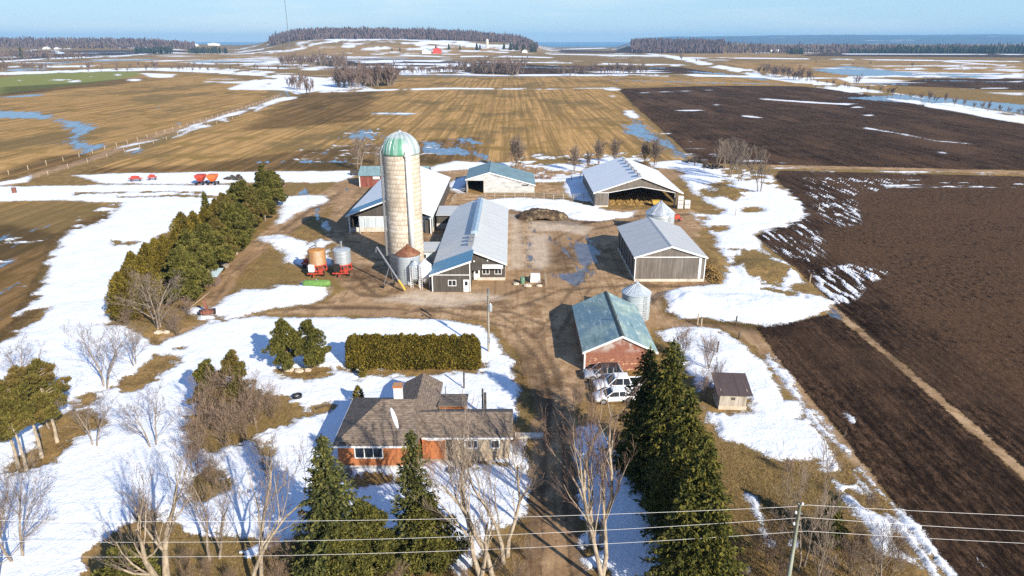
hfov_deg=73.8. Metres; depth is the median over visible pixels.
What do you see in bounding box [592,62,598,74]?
bare tree
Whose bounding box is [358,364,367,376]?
cedar shrub
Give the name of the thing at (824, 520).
bare tree
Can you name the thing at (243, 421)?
bare shrub
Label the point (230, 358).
pine tree
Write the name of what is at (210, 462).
bare shrub
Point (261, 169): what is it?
pine tree
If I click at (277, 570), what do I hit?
bare shrub
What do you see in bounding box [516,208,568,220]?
manure heap
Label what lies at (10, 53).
bare tree
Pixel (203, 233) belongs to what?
pine tree
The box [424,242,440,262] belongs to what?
feed room
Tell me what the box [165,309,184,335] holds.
bare shrub
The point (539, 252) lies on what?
concrete apron
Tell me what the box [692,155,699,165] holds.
bare tree
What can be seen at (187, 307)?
bare shrub
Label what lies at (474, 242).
long barn
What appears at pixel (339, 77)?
bare tree
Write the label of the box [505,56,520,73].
bare tree
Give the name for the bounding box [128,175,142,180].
farm implement
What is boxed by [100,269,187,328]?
bare tree
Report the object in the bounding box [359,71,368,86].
bare tree
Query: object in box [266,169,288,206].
pine tree
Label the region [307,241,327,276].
grain dryer
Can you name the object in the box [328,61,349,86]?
bare tree
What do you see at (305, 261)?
farm implement
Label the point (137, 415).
bare tree
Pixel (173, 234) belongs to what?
cedar tree
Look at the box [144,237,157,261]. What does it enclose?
cedar tree
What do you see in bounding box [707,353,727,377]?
bare shrub
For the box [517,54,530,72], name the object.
bare tree
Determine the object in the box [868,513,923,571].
bare shrub
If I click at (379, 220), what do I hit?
sliding door
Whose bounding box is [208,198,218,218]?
cedar tree
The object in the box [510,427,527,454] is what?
bare shrub
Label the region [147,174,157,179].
farm implement
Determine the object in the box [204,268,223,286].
wood hut
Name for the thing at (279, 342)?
pine tree
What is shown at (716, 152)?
bare tree
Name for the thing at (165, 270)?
pine tree
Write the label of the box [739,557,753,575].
bare shrub
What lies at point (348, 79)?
bare tree
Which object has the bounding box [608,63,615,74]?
bare tree
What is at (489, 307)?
utility pole
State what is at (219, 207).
pine tree
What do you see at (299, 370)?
boulder
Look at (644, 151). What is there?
bare tree
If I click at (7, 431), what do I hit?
pine tree
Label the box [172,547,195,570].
bare shrub
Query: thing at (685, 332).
bare shrub
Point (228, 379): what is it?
bare shrub
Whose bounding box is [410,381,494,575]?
bare tree
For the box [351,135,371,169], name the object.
bare tree
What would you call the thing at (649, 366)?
spruce tree
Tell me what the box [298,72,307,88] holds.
bare tree
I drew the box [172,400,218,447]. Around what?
bare shrub
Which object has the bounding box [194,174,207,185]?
gravity wagon
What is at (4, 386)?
pine tree
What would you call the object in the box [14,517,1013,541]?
power line
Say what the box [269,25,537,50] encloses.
hill wood
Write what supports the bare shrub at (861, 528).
on the ground at (268, 268)
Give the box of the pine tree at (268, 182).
[252,171,284,200]
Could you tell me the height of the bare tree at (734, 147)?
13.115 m
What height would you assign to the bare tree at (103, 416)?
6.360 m
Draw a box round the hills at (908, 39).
[629,34,1023,43]
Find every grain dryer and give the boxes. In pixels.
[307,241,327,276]
[332,241,352,275]
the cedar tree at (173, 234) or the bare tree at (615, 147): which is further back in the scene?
the bare tree at (615, 147)
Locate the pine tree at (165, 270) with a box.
[156,258,174,290]
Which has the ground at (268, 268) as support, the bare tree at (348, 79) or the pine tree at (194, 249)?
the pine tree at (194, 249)
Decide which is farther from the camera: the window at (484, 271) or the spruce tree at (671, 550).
the window at (484, 271)
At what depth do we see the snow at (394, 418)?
64.88 m
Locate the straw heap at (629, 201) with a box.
[608,196,651,205]
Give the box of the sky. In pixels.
[0,0,1023,41]
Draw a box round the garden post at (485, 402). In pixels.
[484,392,486,408]
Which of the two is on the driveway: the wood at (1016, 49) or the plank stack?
the plank stack
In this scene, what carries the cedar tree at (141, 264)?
on the ground at (268, 268)
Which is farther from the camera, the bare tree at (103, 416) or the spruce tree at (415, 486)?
the bare tree at (103, 416)
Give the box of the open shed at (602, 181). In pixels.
[581,156,683,206]
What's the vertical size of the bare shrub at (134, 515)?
3.712 m
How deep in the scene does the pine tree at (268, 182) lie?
159.58 m
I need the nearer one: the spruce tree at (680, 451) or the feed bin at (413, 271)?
the spruce tree at (680, 451)
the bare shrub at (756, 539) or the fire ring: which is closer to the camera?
the bare shrub at (756, 539)
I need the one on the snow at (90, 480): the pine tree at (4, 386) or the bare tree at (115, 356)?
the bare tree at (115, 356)
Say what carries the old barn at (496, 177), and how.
on the driveway
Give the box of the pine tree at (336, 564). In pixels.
[305,514,374,575]
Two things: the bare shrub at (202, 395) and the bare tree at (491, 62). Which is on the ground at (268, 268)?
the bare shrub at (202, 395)
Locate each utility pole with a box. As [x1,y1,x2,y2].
[486,288,491,351]
[787,502,803,575]
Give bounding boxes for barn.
[345,166,450,233]
[422,48,431,53]
[429,197,507,291]
[433,47,441,52]
[465,162,535,192]
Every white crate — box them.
[677,196,683,200]
[684,200,690,204]
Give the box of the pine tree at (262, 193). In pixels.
[255,186,276,220]
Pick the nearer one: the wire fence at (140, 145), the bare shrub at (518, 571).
the bare shrub at (518, 571)
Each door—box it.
[364,217,374,226]
[375,217,383,226]
[463,280,468,291]
[474,270,479,279]
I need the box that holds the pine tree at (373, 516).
[345,499,404,575]
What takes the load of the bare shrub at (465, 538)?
on the snow at (90, 480)
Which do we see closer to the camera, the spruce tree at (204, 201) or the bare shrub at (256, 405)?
the bare shrub at (256, 405)
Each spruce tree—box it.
[200,191,208,216]
[280,434,403,575]
[379,429,463,575]
[595,346,663,484]
[618,339,699,510]
[632,391,726,544]
[635,483,715,575]
[644,433,754,575]
[676,483,749,575]
[810,494,850,549]
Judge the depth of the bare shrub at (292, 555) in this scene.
51.19 m
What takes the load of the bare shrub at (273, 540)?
on the ground at (268, 268)
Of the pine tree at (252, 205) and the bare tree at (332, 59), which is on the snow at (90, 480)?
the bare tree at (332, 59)
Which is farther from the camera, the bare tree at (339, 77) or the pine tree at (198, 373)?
the bare tree at (339, 77)
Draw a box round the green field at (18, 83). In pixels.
[0,72,139,93]
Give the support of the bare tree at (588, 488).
on the snow at (90, 480)
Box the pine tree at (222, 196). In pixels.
[213,192,234,211]
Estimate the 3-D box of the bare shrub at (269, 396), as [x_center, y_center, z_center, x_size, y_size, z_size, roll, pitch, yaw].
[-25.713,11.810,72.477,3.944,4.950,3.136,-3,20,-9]
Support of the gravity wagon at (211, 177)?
on the snow at (90, 480)
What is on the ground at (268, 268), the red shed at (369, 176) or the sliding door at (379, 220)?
the red shed at (369, 176)
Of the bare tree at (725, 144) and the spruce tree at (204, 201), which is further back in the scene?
the bare tree at (725, 144)
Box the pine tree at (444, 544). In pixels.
[398,495,469,575]
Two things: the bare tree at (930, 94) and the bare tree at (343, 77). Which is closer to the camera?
the bare tree at (930, 94)
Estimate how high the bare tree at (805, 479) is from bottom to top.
12.954 m
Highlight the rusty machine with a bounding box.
[199,299,215,314]
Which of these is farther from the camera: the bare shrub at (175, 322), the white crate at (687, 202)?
the white crate at (687, 202)
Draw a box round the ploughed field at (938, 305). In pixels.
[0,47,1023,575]
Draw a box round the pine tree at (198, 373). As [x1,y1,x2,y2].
[186,358,226,412]
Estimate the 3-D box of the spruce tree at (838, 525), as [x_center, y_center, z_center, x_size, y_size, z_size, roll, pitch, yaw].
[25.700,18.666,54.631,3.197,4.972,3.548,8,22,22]
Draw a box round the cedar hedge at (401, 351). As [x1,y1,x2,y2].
[344,332,481,370]
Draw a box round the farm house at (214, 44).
[208,43,219,45]
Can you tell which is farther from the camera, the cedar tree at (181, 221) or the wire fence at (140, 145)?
the wire fence at (140, 145)
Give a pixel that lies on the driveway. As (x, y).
(534, 324)
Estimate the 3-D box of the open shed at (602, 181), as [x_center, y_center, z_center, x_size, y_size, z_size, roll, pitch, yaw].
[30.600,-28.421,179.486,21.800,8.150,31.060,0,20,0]
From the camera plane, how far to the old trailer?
205.18 m
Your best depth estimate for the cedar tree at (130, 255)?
102.83 m
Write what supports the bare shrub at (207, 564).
on the ground at (268, 268)
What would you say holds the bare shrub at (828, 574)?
on the ground at (268, 268)
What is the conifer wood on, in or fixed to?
on the ground at (268, 268)
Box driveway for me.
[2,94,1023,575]
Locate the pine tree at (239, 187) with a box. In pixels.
[228,178,262,203]
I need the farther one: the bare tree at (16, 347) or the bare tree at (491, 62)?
the bare tree at (491, 62)
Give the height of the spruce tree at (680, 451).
13.934 m
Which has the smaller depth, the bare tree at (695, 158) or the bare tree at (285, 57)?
the bare tree at (695, 158)
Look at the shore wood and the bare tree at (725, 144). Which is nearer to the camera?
the bare tree at (725, 144)
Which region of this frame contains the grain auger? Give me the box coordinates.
[375,247,405,290]
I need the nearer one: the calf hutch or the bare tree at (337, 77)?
the calf hutch
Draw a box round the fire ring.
[292,392,301,398]
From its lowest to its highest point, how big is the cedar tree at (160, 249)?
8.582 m
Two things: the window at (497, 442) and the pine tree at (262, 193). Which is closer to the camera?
the window at (497, 442)
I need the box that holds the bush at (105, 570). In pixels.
[90,543,161,575]
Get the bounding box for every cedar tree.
[104,271,144,321]
[115,264,150,313]
[120,250,153,296]
[129,255,164,308]
[136,242,168,290]
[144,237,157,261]
[149,241,171,284]
[158,234,174,249]
[168,211,194,235]
[168,229,180,247]
[187,210,201,229]
[198,207,211,222]
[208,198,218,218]
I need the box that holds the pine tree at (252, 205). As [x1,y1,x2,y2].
[242,190,267,228]
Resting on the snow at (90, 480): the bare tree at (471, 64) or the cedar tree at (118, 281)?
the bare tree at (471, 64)
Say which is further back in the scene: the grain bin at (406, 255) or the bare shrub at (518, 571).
the grain bin at (406, 255)
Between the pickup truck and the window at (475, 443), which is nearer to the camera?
the window at (475, 443)
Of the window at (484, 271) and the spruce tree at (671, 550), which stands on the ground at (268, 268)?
the spruce tree at (671, 550)
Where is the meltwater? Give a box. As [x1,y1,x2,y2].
[0,52,1023,319]
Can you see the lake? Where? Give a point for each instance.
(582, 44)
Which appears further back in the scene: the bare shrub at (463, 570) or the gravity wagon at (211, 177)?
the gravity wagon at (211, 177)
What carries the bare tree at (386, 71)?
on the stubble field at (554, 124)
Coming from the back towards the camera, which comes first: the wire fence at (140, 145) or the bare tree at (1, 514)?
the wire fence at (140, 145)
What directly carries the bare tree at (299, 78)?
on the snow at (90, 480)
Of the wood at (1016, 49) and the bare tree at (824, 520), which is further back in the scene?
the wood at (1016, 49)
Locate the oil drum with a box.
[11,187,16,192]
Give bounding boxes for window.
[354,448,383,458]
[448,280,455,285]
[464,440,477,448]
[482,269,489,273]
[491,440,499,448]
[494,269,501,273]
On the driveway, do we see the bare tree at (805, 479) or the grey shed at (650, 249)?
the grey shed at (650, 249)
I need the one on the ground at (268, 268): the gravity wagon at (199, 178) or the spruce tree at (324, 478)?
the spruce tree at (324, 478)
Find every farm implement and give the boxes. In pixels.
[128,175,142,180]
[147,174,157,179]
[301,258,307,267]
[674,214,682,221]
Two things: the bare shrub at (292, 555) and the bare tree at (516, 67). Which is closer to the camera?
the bare shrub at (292, 555)
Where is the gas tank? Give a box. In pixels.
[302,279,330,287]
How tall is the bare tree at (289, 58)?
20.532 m
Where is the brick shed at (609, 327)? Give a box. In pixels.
[572,291,658,370]
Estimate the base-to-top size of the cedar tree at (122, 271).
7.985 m
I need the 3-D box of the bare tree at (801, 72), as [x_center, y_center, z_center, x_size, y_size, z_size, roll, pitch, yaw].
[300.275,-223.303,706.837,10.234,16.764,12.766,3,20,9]
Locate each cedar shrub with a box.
[351,385,364,400]
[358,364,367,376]
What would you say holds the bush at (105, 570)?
on the ground at (268, 268)
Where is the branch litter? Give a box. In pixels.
[682,159,702,163]
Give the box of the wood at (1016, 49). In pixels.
[787,42,1023,53]
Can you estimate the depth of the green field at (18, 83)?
727.45 m
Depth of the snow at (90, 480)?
86.50 m
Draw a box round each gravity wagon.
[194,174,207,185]
[206,173,219,184]
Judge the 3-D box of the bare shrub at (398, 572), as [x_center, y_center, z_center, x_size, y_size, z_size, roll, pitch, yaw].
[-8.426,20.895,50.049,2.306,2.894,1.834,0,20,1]
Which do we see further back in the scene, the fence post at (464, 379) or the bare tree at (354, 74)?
the bare tree at (354, 74)
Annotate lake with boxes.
[190,42,628,46]
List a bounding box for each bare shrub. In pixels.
[117,308,130,324]
[117,492,154,529]
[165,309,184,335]
[166,425,212,472]
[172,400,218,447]
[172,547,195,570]
[175,560,199,575]
[179,296,194,315]
[181,367,230,429]
[192,449,226,487]
[194,552,217,575]
[199,393,241,444]
[203,365,250,416]
[218,384,262,438]
[223,565,238,575]
[226,366,276,424]
[250,437,264,451]
[250,444,275,478]
[251,378,288,418]
[260,551,290,575]
[263,522,287,560]
[274,538,301,570]
[389,559,408,575]
[452,560,475,575]
[458,532,479,559]
[503,551,531,575]
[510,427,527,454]
[518,361,528,375]
[520,540,536,560]
[566,382,586,408]
[670,315,697,354]
[691,363,718,400]
[693,331,726,368]
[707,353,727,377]
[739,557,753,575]
[748,527,772,551]
[752,510,790,565]
[768,545,797,575]
[780,454,796,471]
[812,562,834,575]
[835,535,869,573]
[843,517,874,548]
[856,484,882,510]
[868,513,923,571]
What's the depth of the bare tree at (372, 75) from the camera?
608.02 m
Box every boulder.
[153,330,162,334]
[294,368,303,372]
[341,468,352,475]
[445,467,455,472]
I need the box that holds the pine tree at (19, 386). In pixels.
[3,364,60,458]
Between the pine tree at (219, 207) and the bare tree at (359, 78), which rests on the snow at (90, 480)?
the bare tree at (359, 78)
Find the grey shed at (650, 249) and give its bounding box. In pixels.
[617,217,707,281]
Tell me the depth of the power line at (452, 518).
45.81 m
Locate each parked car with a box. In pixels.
[582,362,622,381]
[591,386,635,404]
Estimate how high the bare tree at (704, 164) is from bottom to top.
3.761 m
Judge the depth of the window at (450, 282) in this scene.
109.48 m
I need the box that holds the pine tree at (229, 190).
[225,182,234,199]
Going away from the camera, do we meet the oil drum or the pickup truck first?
the pickup truck
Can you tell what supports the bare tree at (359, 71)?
on the snow at (90, 480)
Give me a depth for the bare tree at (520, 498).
51.05 m
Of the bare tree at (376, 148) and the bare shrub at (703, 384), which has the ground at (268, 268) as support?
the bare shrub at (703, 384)
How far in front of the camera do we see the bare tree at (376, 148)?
222.72 m
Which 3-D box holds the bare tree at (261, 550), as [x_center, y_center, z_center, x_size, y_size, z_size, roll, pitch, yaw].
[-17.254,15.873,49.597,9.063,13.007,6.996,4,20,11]
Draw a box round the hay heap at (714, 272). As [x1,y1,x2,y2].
[705,263,723,283]
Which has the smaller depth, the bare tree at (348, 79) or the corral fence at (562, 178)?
the corral fence at (562, 178)
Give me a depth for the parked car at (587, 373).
81.02 m
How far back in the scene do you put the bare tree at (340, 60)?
1024.26 m
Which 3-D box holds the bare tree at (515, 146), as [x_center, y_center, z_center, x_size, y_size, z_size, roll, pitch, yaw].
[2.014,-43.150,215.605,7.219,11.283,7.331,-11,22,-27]
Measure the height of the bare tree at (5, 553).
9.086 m
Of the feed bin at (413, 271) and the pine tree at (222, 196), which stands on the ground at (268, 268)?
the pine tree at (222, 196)
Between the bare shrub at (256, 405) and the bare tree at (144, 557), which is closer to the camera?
the bare tree at (144, 557)
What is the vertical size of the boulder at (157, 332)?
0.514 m
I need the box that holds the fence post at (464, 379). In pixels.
[463,371,464,388]
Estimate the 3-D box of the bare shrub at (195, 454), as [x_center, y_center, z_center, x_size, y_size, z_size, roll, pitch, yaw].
[-29.371,15.081,62.976,3.136,4.950,3.944,18,27,41]
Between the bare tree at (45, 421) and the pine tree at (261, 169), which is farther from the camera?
the pine tree at (261, 169)
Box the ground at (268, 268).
[0,32,1023,575]
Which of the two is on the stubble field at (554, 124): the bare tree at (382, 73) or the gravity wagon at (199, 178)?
the bare tree at (382, 73)
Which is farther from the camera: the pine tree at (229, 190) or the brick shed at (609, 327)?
the pine tree at (229, 190)
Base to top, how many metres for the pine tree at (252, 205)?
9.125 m
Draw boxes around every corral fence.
[484,191,590,199]
[534,174,580,179]
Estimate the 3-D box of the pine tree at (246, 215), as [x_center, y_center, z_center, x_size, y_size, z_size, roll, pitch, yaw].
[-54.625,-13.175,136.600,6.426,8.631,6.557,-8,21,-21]
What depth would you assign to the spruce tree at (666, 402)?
58.91 m
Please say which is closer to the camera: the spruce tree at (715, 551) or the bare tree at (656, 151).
the spruce tree at (715, 551)
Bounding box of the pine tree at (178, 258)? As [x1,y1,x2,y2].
[158,244,214,302]
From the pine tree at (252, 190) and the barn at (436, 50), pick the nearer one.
the pine tree at (252, 190)
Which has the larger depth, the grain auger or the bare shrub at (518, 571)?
the grain auger
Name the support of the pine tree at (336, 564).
on the ground at (268, 268)
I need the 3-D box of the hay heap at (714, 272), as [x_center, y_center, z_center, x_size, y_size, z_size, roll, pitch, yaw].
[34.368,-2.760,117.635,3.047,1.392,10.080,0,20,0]
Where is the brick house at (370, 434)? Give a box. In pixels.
[331,373,512,468]
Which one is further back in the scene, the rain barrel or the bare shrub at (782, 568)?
the rain barrel
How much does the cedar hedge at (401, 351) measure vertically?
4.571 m
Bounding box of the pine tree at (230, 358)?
[207,349,262,411]
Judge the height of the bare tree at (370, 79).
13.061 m
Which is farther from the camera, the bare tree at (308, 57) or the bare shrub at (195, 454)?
the bare tree at (308, 57)
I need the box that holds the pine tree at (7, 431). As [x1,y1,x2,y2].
[0,396,36,470]
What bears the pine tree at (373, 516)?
on the ground at (268, 268)
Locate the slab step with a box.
[515,433,543,438]
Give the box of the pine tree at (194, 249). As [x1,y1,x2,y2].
[169,228,214,279]
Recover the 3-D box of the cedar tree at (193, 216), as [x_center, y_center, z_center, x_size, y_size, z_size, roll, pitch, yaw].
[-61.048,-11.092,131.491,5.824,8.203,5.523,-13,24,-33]
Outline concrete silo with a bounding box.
[379,130,423,271]
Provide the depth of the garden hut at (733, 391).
74.80 m
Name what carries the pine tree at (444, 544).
on the ground at (268, 268)
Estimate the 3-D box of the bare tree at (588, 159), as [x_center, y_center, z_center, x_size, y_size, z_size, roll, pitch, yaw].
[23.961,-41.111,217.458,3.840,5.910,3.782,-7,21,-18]
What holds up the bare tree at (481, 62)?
on the ground at (268, 268)
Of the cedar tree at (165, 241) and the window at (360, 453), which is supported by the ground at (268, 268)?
the cedar tree at (165, 241)
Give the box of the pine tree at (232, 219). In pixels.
[218,203,251,254]
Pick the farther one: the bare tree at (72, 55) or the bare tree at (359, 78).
the bare tree at (72, 55)
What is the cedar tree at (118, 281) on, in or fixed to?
on the ground at (268, 268)
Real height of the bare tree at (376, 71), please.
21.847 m
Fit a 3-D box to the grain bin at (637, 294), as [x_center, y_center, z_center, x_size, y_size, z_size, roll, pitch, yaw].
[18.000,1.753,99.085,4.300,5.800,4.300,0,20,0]
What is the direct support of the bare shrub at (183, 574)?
on the ground at (268, 268)
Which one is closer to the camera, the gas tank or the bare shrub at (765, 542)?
the bare shrub at (765, 542)
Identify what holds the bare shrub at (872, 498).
on the snow at (90, 480)
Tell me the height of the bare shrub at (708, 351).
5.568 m
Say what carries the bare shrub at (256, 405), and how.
on the ground at (268, 268)
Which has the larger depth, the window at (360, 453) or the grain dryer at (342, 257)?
the grain dryer at (342, 257)
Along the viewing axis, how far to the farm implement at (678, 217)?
152.40 m
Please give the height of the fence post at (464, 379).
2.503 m
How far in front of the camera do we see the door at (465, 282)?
109.62 m
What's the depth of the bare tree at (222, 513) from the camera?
51.76 m
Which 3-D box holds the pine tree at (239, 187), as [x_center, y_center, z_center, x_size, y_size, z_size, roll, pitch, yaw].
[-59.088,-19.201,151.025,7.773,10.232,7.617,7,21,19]
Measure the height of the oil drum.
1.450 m
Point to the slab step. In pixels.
(533, 435)
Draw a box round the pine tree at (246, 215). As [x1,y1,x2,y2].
[233,201,256,235]
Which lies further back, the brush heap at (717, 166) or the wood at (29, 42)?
the wood at (29, 42)
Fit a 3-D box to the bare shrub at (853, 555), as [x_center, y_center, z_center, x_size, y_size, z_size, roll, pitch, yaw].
[25.631,20.080,51.360,2.352,3.712,2.958,5,20,13]
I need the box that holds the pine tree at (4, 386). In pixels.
[0,379,34,467]
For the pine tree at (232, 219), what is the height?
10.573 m
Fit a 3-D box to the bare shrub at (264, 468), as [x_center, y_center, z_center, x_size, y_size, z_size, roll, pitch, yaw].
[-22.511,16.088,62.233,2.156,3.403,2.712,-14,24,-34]
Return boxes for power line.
[0,505,1020,521]
[1,531,1009,556]
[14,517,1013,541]
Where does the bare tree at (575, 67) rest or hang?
on the snow at (90, 480)
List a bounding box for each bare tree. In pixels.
[0,335,35,370]
[0,445,57,561]
[0,448,47,564]
[4,340,84,428]
[5,49,16,59]
[55,388,119,445]
[58,317,136,388]
[69,50,76,60]
[88,426,201,575]
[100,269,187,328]
[108,320,149,365]
[109,375,179,446]
[162,453,250,560]
[214,411,321,575]
[276,53,286,65]
[282,52,292,67]
[286,55,295,65]
[288,75,293,85]
[294,73,302,89]
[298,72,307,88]
[303,78,308,93]
[305,53,316,65]
[305,82,312,91]
[328,53,336,65]
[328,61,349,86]
[331,67,347,86]
[335,54,345,65]
[336,70,342,85]
[340,69,345,86]
[342,64,360,88]
[343,71,353,87]
[351,71,361,86]
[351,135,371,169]
[352,60,364,86]
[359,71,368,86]
[367,74,372,87]
[369,69,376,86]
[371,144,380,164]
[372,62,381,86]
[379,60,398,84]
[379,62,394,85]
[381,65,395,85]
[383,65,394,86]
[390,67,400,85]
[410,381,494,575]
[437,409,544,564]
[460,473,517,575]
[468,58,474,71]
[475,55,489,73]
[476,55,486,72]
[488,58,497,71]
[498,58,504,73]
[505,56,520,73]
[507,135,527,166]
[512,62,519,74]
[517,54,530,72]
[530,360,646,547]
[547,388,625,575]
[566,145,583,170]
[570,62,579,74]
[583,151,593,167]
[589,138,607,164]
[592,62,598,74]
[607,137,623,158]
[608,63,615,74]
[628,63,633,75]
[639,141,651,163]
[649,137,666,163]
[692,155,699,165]
[702,159,708,170]
[712,138,729,163]
[718,140,730,169]
[725,135,748,177]
[727,138,749,180]
[743,144,771,191]
[767,418,858,570]
[780,65,788,76]
[793,486,843,575]
[798,65,807,78]
[808,67,813,81]
[845,510,925,575]
[853,76,862,85]
[928,89,933,99]
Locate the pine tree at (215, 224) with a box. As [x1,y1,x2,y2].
[209,217,239,264]
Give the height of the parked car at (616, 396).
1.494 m
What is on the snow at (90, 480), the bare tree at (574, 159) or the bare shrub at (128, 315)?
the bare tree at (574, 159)
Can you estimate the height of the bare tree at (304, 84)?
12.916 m
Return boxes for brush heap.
[223,174,242,179]
[535,174,551,178]
[702,164,724,168]
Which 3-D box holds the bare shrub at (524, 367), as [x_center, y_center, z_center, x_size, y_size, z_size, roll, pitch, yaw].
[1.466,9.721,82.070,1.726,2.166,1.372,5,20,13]
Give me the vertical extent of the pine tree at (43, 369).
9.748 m
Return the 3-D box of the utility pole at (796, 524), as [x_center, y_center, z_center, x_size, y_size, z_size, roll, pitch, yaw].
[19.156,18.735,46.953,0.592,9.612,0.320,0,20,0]
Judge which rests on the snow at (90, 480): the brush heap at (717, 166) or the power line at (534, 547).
the brush heap at (717, 166)
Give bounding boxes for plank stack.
[218,263,228,267]
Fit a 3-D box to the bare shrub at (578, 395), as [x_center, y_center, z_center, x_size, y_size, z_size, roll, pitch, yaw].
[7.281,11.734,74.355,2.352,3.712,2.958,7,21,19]
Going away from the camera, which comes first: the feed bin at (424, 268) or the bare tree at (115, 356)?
the bare tree at (115, 356)
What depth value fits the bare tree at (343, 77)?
597.36 m
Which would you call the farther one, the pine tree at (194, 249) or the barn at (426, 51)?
the barn at (426, 51)
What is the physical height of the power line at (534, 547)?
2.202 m
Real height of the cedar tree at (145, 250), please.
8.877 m
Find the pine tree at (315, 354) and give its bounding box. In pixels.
[287,318,331,368]
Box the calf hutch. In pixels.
[529,273,539,282]
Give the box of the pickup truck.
[592,372,644,392]
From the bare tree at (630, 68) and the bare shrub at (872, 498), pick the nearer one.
the bare shrub at (872, 498)
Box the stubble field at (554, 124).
[0,44,1023,331]
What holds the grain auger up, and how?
on the driveway
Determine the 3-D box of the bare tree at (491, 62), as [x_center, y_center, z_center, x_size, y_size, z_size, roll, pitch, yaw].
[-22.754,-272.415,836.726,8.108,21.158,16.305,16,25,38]
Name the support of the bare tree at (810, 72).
on the snow at (90, 480)
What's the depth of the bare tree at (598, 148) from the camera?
221.63 m
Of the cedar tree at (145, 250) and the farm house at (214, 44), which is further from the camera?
the farm house at (214, 44)
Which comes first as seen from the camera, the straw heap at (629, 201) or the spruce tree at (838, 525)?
the spruce tree at (838, 525)
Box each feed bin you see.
[409,260,419,286]
[418,259,431,289]
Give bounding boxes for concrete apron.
[377,214,591,306]
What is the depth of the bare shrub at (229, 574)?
50.11 m
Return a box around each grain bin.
[395,244,420,284]
[621,281,651,321]
[645,200,674,223]
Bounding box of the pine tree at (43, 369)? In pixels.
[23,358,71,442]
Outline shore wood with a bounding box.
[630,37,1021,52]
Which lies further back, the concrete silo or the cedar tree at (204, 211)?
the cedar tree at (204, 211)
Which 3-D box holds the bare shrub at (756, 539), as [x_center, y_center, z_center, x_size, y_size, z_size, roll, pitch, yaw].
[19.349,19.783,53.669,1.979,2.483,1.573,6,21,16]
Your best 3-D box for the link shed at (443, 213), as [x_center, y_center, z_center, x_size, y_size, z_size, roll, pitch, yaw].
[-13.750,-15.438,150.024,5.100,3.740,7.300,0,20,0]
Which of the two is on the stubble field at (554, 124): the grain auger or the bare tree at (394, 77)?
the bare tree at (394, 77)
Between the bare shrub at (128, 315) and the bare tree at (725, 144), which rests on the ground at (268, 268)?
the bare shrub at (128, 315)
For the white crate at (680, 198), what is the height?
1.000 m
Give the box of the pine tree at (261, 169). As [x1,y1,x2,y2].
[251,164,274,188]
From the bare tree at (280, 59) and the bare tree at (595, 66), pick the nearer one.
the bare tree at (595, 66)
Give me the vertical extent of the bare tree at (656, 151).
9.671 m
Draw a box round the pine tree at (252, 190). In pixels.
[248,185,255,195]
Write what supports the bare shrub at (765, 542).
on the ground at (268, 268)
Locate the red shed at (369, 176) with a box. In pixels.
[358,166,430,186]
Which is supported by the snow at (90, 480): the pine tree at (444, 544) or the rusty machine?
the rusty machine
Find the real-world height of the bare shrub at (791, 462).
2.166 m
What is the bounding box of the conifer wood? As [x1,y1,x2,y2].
[134,46,227,53]
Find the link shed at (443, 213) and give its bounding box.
[436,206,457,227]
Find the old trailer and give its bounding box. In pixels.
[350,170,358,174]
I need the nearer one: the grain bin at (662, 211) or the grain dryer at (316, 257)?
the grain dryer at (316, 257)
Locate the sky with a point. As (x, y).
(180, 20)
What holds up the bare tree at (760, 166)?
on the snow at (90, 480)
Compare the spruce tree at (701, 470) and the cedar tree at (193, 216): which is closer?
the spruce tree at (701, 470)
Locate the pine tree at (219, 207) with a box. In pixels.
[207,201,247,229]
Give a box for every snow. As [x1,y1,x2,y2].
[0,32,1023,575]
[390,408,398,427]
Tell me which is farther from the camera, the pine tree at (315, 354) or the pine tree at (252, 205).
the pine tree at (252, 205)
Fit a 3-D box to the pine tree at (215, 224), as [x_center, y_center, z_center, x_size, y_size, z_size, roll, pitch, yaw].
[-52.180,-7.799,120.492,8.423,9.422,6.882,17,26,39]
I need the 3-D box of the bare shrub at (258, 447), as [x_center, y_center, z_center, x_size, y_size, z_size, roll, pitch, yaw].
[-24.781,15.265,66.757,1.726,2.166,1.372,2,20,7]
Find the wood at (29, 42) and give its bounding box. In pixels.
[0,35,195,56]
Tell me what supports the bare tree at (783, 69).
on the snow at (90, 480)
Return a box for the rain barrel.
[520,277,524,283]
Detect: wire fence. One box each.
[2,96,277,174]
[47,114,239,174]
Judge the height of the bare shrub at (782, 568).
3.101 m
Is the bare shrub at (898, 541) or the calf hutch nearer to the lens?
the bare shrub at (898, 541)
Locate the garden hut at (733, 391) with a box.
[711,372,752,409]
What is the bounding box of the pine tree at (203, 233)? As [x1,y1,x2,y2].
[192,222,233,271]
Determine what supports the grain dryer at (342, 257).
on the ground at (268, 268)
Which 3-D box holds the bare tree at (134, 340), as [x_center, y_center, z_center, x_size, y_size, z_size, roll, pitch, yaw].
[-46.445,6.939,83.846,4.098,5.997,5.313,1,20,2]
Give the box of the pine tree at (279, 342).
[261,317,305,370]

